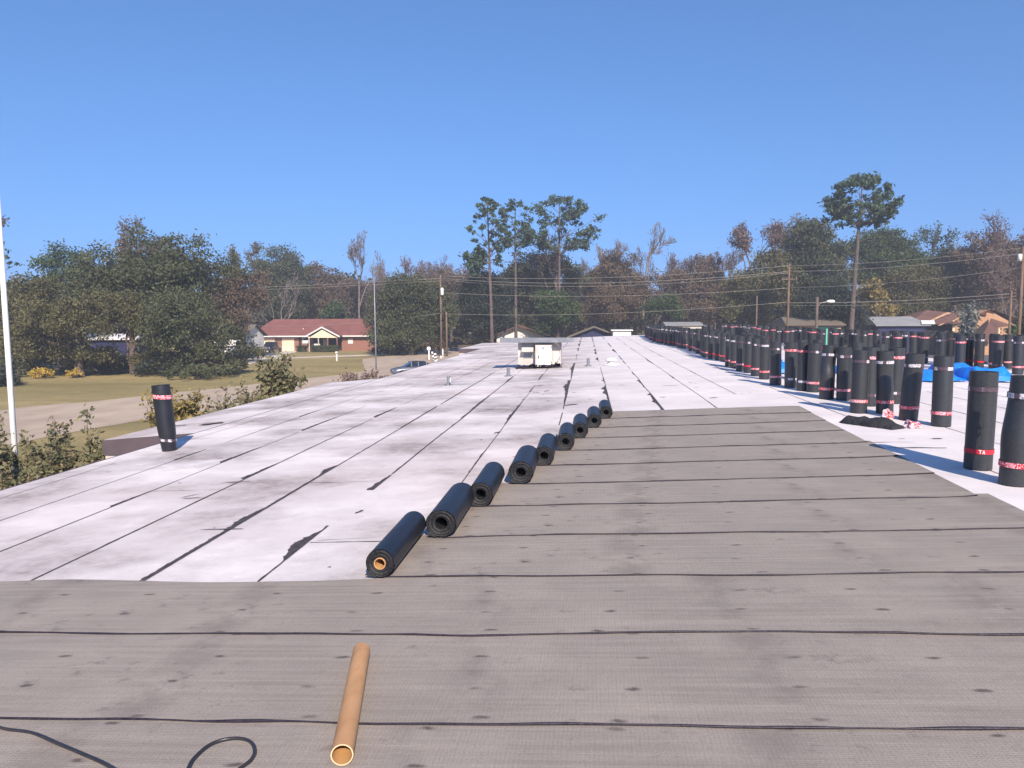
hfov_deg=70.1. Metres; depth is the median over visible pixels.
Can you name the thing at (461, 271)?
tree
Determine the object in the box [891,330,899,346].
roofing roll
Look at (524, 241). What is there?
tree
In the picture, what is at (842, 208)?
tree
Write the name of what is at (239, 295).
tree
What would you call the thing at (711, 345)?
roofing roll
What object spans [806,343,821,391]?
roofing roll
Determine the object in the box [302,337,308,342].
window
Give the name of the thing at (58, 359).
bush
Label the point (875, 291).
tree
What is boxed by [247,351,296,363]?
driveway
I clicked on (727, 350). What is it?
roofing roll
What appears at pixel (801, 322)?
brown house
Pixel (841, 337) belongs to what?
roofing roll
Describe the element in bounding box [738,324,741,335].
roofing roll
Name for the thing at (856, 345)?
roofing roll
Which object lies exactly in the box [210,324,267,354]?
white house
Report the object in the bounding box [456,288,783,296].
power line
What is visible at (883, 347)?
roofing roll
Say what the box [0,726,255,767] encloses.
torch hose
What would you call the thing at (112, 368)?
bush
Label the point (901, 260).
power line
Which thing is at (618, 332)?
pale shed
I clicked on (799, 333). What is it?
roofing roll
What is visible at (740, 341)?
roofing roll
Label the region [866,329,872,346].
roofing roll
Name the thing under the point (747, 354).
roofing roll
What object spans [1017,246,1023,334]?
utility pole
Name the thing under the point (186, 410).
shrub
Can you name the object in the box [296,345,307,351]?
hedge
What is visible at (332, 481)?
flat roofed building
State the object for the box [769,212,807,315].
tree
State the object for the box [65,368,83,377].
bush
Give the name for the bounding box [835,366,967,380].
blue tarp
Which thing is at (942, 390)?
roofing roll
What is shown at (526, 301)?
tree
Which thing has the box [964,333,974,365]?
roofing roll
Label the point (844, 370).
roofing roll
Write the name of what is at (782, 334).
roofing roll
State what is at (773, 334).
roofing roll
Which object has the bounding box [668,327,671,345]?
roofing roll
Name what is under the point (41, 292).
tree
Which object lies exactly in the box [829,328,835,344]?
roofing roll
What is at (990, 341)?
roofing roll
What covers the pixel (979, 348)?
roofing roll
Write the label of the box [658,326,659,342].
roofing roll
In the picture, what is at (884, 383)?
roofing roll
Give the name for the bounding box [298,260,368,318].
tree
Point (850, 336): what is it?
roofing roll
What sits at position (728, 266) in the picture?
tree
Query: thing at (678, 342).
roofing roll
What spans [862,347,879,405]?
roofing roll
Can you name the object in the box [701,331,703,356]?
roofing roll
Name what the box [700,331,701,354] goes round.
roofing roll
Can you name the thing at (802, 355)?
roofing roll
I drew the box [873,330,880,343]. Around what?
roofing roll
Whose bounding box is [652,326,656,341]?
roofing roll
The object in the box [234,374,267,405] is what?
shrub
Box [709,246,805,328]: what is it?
tree
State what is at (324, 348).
hedge
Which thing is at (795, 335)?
roofing roll
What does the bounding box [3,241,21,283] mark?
tree
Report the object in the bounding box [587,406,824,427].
roofing sheet
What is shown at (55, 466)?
shrub
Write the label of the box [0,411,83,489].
shrub
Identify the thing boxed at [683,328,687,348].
roofing roll
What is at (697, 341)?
roofing roll
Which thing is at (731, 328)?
roofing roll
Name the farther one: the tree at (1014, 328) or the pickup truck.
the pickup truck
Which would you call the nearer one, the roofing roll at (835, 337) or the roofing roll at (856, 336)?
the roofing roll at (856, 336)
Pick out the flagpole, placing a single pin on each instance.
(9, 376)
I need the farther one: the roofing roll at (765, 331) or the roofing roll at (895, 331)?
the roofing roll at (765, 331)
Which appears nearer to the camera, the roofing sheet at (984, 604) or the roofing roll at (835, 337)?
the roofing sheet at (984, 604)
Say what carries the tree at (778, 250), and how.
on the ground
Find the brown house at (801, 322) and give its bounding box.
[770,317,845,328]
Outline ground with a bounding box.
[0,340,846,481]
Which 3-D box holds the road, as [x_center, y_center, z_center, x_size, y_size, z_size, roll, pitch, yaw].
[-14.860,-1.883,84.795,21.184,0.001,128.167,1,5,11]
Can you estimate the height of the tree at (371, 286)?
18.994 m
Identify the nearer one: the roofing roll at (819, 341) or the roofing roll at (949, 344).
the roofing roll at (819, 341)
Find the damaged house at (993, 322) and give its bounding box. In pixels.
[900,309,1022,354]
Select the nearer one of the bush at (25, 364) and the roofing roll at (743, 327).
the roofing roll at (743, 327)
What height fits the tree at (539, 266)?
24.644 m
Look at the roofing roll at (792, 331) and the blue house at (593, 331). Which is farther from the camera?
the blue house at (593, 331)
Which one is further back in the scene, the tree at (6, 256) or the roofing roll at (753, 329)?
the tree at (6, 256)
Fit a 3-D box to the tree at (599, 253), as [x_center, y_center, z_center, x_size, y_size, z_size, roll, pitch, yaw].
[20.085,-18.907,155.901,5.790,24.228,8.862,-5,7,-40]
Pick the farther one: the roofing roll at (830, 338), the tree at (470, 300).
the tree at (470, 300)
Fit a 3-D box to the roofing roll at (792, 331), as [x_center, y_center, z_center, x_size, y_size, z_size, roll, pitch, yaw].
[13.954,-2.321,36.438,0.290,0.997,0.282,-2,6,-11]
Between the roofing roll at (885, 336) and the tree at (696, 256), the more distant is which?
the tree at (696, 256)
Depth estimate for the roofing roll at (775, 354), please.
16.58 m
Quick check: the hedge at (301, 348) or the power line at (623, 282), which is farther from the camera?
the hedge at (301, 348)
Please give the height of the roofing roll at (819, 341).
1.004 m
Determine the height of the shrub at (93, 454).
4.179 m
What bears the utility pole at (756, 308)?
on the ground
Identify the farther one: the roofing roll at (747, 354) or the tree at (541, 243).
the tree at (541, 243)
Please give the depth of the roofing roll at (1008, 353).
21.21 m
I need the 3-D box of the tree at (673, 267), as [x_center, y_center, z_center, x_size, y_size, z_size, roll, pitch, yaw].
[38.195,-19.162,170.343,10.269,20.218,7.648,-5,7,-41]
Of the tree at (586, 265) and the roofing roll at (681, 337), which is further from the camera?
the tree at (586, 265)
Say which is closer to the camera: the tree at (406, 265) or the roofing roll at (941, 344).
the roofing roll at (941, 344)
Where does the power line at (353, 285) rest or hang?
attached to the utility pole at (441, 291)
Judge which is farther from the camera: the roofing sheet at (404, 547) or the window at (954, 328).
the window at (954, 328)
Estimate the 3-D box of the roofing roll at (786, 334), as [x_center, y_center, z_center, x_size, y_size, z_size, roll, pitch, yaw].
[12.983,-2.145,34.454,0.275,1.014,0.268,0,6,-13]
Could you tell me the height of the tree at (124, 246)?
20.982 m
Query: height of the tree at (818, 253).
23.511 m
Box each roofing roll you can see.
[151,384,176,451]
[649,325,651,339]
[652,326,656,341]
[656,326,657,342]
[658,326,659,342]
[660,326,663,343]
[664,327,667,344]
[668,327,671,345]
[672,327,674,345]
[675,327,679,345]
[677,328,679,347]
[680,328,682,347]
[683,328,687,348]
[689,329,693,350]
[693,329,698,351]
[695,330,701,353]
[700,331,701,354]
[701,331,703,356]
[703,331,707,357]
[708,332,714,358]
[714,332,722,359]
[719,333,727,360]
[725,334,733,366]
[730,324,733,333]
[730,335,738,367]
[736,336,744,370]
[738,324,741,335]
[742,324,745,331]
[743,336,754,372]
[750,338,759,375]
[752,325,756,334]
[756,326,760,334]
[759,338,770,378]
[763,327,767,335]
[769,341,781,384]
[770,327,775,340]
[776,328,781,340]
[782,326,783,342]
[784,328,789,348]
[784,342,797,387]
[789,327,794,341]
[794,327,796,341]
[796,327,801,340]
[796,339,807,342]
[796,343,807,390]
[804,327,809,338]
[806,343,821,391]
[809,328,815,342]
[813,340,824,344]
[818,329,824,344]
[818,345,836,398]
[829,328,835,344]
[832,330,838,346]
[836,347,851,400]
[837,329,843,346]
[848,329,853,346]
[850,342,863,372]
[850,350,869,412]
[853,330,859,341]
[860,330,867,346]
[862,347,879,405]
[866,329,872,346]
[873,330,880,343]
[873,344,887,350]
[875,351,893,413]
[881,332,889,348]
[888,347,905,403]
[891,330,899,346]
[893,333,901,346]
[898,353,924,420]
[900,331,907,353]
[909,331,917,352]
[917,332,919,352]
[920,332,928,362]
[930,356,953,426]
[935,332,944,355]
[936,334,946,355]
[946,333,952,355]
[952,333,962,355]
[954,335,966,362]
[963,370,998,470]
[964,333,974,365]
[973,334,984,367]
[988,335,993,368]
[991,335,1004,368]
[998,375,1023,486]
[1003,334,1013,368]
[1012,336,1023,373]
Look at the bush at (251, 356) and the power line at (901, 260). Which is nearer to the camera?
the power line at (901, 260)
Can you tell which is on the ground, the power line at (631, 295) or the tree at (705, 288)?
the tree at (705, 288)
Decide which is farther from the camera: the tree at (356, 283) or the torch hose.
the tree at (356, 283)
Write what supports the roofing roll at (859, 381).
on the flat roofed building
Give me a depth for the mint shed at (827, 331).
76.91 m
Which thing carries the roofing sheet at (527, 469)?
on the flat roofed building
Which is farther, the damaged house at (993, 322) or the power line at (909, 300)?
the damaged house at (993, 322)
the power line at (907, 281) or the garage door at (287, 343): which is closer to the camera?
the power line at (907, 281)
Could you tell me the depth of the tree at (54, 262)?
90.00 m
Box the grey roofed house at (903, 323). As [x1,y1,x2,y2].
[855,316,934,352]
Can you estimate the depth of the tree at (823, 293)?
101.39 m
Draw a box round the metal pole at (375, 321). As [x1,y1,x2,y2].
[373,259,376,378]
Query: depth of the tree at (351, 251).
144.74 m
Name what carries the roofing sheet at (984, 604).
on the flat roofed building
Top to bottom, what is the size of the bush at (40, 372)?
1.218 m
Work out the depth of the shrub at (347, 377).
40.99 m
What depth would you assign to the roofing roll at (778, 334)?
34.72 m
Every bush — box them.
[0,352,57,375]
[24,347,100,367]
[27,367,54,377]
[58,355,128,373]
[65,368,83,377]
[93,358,151,374]
[131,351,203,376]
[163,363,221,379]
[189,351,248,373]
[217,356,247,374]
[226,346,267,359]
[371,345,423,353]
[422,340,463,349]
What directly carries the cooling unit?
on the flat roofed building
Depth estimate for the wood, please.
156.93 m
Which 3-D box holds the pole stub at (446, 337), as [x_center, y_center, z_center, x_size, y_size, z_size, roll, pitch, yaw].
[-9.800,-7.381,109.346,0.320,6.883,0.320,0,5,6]
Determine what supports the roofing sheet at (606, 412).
on the flat roofed building
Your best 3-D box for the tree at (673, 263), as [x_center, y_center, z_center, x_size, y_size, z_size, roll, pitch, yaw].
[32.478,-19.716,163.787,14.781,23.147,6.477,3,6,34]
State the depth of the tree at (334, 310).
139.89 m
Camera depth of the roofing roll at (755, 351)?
19.09 m
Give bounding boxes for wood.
[44,271,1023,345]
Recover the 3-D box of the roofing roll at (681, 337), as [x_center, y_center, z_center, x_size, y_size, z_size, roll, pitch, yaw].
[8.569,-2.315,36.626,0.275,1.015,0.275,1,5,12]
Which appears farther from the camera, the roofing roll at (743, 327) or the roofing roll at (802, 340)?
the roofing roll at (743, 327)
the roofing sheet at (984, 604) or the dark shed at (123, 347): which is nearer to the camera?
the roofing sheet at (984, 604)
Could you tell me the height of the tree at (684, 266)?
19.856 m
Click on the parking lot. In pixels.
(986, 357)
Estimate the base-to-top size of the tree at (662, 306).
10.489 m
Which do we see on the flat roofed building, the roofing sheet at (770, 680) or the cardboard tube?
the roofing sheet at (770, 680)
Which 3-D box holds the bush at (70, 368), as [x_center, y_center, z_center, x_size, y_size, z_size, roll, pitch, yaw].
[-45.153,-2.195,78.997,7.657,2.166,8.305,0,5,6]
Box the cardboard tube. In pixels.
[331,643,369,765]
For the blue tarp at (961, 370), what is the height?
0.346 m
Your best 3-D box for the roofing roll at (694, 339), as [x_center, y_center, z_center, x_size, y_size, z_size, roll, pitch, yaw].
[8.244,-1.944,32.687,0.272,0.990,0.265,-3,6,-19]
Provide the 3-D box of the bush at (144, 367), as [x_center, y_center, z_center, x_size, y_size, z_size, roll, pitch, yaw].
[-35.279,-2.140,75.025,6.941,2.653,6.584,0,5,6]
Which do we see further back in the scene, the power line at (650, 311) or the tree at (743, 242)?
the tree at (743, 242)
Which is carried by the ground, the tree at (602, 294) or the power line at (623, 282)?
the tree at (602, 294)
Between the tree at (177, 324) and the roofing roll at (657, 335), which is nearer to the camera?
the roofing roll at (657, 335)
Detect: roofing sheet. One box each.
[0,572,1023,636]
[0,632,1023,729]
[0,719,1023,767]
[365,511,1023,577]
[426,482,1023,537]
[471,462,977,506]
[508,445,933,483]
[536,433,898,465]
[557,422,867,450]
[573,413,843,437]
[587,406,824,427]
[599,399,810,418]
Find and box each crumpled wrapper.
[881,408,893,418]
[903,420,921,427]
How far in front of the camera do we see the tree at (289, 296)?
143.69 m
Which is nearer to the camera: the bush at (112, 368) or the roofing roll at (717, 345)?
the roofing roll at (717, 345)
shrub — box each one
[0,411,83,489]
[17,416,75,482]
[63,403,105,468]
[139,386,208,427]
[199,381,249,413]
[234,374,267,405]
[252,347,307,399]
[332,367,388,381]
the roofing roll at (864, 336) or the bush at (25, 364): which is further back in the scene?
the bush at (25, 364)
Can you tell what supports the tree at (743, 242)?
on the ground
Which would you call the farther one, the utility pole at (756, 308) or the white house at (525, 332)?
the white house at (525, 332)
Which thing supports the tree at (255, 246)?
on the ground
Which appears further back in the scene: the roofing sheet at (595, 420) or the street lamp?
the street lamp
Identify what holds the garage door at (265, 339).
in the ranch house at (292, 334)
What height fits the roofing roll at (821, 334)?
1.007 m
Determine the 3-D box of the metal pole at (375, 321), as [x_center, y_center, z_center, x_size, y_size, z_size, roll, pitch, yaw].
[-8.042,-2.621,42.980,0.110,9.360,0.110,0,5,6]
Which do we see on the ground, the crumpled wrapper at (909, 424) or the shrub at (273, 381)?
the shrub at (273, 381)
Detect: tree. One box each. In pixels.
[0,271,69,371]
[0,288,121,376]
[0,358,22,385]
[2,215,9,235]
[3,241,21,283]
[6,238,100,332]
[41,222,255,370]
[83,288,174,374]
[112,215,169,357]
[126,283,265,376]
[208,264,275,358]
[224,241,263,318]
[246,242,316,320]
[247,272,304,323]
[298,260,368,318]
[318,300,348,318]
[330,263,394,315]
[342,228,390,318]
[359,267,461,354]
[363,266,390,301]
[399,255,426,279]
[417,260,451,292]
[418,266,472,342]
[423,254,457,341]
[451,265,520,344]
[455,260,466,312]
[458,196,512,342]
[487,198,536,337]
[499,249,593,328]
[514,193,606,337]
[526,223,572,337]
[532,286,584,337]
[576,248,668,328]
[581,258,597,328]
[595,238,629,326]
[628,246,680,323]
[641,221,676,334]
[641,290,687,321]
[648,255,692,320]
[653,265,733,327]
[664,260,692,285]
[683,252,716,284]
[693,251,722,329]
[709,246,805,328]
[717,246,744,322]
[726,218,785,324]
[767,224,788,321]
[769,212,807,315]
[775,215,863,316]
[790,277,873,334]
[817,171,904,346]
[842,225,937,301]
[856,276,899,316]
[878,259,952,316]
[911,220,960,305]
[924,246,990,312]
[941,228,1023,311]
[947,242,961,309]
[954,301,981,332]
[973,209,1023,322]
[987,313,1023,343]
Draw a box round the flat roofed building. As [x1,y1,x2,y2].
[0,335,1023,581]
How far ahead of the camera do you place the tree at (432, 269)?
170.33 m
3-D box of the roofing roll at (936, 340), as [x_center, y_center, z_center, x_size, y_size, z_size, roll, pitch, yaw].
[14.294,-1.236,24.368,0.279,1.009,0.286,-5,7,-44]
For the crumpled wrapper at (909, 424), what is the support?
on the flat roofed building
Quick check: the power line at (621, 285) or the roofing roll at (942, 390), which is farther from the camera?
the power line at (621, 285)
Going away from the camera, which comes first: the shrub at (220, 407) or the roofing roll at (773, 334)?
the shrub at (220, 407)
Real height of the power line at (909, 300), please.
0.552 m
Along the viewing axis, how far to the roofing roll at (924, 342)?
23.75 m
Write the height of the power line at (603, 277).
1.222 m
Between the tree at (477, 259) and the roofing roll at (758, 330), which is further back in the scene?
the tree at (477, 259)
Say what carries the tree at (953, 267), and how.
on the ground
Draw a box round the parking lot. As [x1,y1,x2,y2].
[928,355,988,362]
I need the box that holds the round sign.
[427,347,430,359]
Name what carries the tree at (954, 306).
on the ground
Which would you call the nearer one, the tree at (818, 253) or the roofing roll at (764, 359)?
the roofing roll at (764, 359)
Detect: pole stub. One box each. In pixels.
[436,311,437,354]
[445,312,447,355]
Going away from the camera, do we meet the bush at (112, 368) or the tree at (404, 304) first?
the bush at (112, 368)
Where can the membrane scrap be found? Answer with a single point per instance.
(883, 422)
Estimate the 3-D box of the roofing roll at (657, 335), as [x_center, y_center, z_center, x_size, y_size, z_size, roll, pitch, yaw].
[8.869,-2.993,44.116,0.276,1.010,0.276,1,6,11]
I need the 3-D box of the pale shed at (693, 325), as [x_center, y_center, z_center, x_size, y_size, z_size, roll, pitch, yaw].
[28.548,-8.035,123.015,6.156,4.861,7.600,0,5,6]
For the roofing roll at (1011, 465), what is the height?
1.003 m
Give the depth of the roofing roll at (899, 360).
12.89 m
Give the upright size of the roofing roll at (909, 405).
0.991 m
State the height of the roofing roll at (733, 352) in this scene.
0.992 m
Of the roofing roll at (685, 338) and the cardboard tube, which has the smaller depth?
the cardboard tube
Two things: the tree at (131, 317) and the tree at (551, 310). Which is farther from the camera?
the tree at (551, 310)
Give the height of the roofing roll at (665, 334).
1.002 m
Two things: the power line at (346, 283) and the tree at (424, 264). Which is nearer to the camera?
the power line at (346, 283)
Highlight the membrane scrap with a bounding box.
[840,415,904,429]
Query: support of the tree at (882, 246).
on the ground
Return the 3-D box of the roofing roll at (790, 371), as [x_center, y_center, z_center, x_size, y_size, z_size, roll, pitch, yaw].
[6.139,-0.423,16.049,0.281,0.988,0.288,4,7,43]
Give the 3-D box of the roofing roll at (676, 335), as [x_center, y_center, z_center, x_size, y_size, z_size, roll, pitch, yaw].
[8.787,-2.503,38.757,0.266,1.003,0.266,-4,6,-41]
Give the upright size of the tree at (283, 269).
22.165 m
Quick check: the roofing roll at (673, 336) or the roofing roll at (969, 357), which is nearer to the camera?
the roofing roll at (969, 357)
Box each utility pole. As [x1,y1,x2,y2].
[440,274,443,355]
[756,296,757,324]
[781,264,796,325]
[1008,291,1015,333]
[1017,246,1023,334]
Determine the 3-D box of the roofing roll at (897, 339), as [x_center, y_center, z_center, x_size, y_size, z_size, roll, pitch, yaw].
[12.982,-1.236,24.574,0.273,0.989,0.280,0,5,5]
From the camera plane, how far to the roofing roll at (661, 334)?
42.60 m
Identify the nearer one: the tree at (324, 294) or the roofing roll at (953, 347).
the roofing roll at (953, 347)
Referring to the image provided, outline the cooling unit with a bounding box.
[500,338,573,368]
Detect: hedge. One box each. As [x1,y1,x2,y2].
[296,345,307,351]
[310,345,338,351]
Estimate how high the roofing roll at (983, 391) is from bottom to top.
0.991 m
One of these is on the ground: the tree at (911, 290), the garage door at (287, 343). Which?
the tree at (911, 290)
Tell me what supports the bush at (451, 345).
on the ground
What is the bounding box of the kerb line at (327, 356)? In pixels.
[247,353,403,359]
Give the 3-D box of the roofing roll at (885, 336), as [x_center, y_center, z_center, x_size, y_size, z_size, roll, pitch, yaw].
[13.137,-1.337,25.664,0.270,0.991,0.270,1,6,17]
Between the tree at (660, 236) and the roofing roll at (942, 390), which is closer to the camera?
the roofing roll at (942, 390)
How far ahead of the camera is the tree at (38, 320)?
72.13 m
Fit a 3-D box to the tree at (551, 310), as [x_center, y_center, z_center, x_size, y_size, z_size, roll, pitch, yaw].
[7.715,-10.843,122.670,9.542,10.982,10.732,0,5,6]
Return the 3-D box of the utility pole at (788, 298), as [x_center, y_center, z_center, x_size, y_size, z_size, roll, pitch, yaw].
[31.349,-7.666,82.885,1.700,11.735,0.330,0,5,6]
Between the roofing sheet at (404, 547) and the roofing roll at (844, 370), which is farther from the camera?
the roofing roll at (844, 370)
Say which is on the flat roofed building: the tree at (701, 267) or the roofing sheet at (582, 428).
the roofing sheet at (582, 428)
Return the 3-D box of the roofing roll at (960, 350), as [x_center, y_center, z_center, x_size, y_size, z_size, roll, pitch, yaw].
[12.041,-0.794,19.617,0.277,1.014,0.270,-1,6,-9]
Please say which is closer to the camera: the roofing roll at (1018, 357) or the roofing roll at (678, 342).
the roofing roll at (1018, 357)
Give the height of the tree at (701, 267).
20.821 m
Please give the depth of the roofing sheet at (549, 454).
8.76 m
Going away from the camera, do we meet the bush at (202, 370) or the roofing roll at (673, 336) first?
the roofing roll at (673, 336)
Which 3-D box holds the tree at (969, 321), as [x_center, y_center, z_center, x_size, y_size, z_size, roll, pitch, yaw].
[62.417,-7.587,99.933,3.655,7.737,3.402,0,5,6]
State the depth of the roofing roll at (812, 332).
32.65 m
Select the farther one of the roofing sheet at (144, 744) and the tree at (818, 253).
the tree at (818, 253)
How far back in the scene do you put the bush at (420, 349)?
117.32 m
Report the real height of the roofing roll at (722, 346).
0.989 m
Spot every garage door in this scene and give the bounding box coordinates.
[264,338,274,343]
[282,338,293,350]
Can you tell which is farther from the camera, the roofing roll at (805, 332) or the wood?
the wood
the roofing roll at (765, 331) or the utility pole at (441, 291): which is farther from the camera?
the utility pole at (441, 291)
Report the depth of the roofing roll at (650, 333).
49.60 m
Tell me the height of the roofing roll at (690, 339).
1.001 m
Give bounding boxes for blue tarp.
[781,359,784,372]
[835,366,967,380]
[928,363,1010,380]
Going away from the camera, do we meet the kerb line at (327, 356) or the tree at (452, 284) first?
the kerb line at (327, 356)
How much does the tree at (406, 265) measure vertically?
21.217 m
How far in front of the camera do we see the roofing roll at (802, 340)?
17.87 m
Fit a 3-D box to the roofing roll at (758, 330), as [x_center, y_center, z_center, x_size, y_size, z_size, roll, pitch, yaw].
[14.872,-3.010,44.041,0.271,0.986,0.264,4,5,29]
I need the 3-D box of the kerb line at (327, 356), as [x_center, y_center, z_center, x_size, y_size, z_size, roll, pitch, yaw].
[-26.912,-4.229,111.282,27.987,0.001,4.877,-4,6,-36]
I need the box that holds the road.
[0,346,463,444]
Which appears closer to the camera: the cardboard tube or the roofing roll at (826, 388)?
the cardboard tube
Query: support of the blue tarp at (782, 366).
on the flat roofed building
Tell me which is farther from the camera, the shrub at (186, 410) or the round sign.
the round sign
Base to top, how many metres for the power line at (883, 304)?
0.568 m
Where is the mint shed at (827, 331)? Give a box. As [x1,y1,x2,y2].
[818,326,838,344]
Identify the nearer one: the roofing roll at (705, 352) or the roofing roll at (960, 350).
the roofing roll at (960, 350)
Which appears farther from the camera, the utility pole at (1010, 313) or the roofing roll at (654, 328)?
the utility pole at (1010, 313)
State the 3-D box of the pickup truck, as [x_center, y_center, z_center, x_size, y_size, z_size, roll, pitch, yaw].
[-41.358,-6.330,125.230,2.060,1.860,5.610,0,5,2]
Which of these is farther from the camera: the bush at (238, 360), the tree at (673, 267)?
the tree at (673, 267)
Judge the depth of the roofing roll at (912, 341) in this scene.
25.84 m
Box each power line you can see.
[199,278,439,289]
[265,281,433,289]
[441,271,787,282]
[442,302,785,314]
[447,273,782,286]
[451,266,781,278]
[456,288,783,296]
[790,248,1018,265]
[790,253,1021,271]
[790,268,1016,287]
[793,297,1005,305]
[820,294,1004,302]
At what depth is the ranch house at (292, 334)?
131.10 m
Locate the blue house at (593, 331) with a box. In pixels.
[566,326,611,337]
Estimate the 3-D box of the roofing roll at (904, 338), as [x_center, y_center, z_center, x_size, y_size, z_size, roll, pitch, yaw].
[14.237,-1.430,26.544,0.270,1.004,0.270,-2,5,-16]
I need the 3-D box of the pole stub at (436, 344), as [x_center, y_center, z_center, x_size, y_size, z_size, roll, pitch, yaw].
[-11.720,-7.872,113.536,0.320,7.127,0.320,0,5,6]
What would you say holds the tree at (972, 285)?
on the ground
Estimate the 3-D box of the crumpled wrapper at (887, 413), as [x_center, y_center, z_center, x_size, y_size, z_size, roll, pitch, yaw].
[5.698,0.451,11.071,0.177,0.157,0.198,3,6,33]
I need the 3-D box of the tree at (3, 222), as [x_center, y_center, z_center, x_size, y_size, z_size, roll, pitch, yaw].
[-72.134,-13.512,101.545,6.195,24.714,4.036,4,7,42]
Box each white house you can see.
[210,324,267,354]
[494,325,549,342]
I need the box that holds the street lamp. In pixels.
[815,297,834,327]
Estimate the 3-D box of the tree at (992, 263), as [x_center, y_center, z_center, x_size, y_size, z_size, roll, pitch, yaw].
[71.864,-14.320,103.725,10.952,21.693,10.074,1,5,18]
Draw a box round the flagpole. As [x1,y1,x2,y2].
[0,201,19,479]
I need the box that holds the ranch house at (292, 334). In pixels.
[261,319,389,351]
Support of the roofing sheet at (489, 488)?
on the flat roofed building
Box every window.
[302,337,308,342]
[952,324,957,330]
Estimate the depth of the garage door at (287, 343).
131.19 m
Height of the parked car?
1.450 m
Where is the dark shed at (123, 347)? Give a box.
[84,334,163,361]
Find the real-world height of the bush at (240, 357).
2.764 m
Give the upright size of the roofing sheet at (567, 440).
0.238 m
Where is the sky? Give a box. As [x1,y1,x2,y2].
[0,0,1023,317]
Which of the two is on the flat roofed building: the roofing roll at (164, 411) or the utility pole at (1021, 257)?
the roofing roll at (164, 411)
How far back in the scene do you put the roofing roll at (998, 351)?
19.95 m
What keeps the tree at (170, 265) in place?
on the ground
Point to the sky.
(311, 125)
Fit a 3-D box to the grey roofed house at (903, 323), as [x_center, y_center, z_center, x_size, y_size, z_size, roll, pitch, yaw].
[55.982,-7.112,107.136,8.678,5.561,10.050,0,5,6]
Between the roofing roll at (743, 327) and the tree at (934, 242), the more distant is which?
the tree at (934, 242)
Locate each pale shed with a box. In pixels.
[610,329,632,335]
[661,322,702,328]
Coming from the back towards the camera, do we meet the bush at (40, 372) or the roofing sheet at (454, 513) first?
the bush at (40, 372)
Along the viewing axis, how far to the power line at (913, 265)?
68.94 m
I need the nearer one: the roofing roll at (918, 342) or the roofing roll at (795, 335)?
the roofing roll at (918, 342)
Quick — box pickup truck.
[261,341,281,352]
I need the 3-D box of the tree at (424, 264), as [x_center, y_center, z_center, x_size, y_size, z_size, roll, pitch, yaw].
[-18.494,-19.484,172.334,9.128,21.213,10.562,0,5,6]
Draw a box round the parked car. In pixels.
[390,361,428,373]

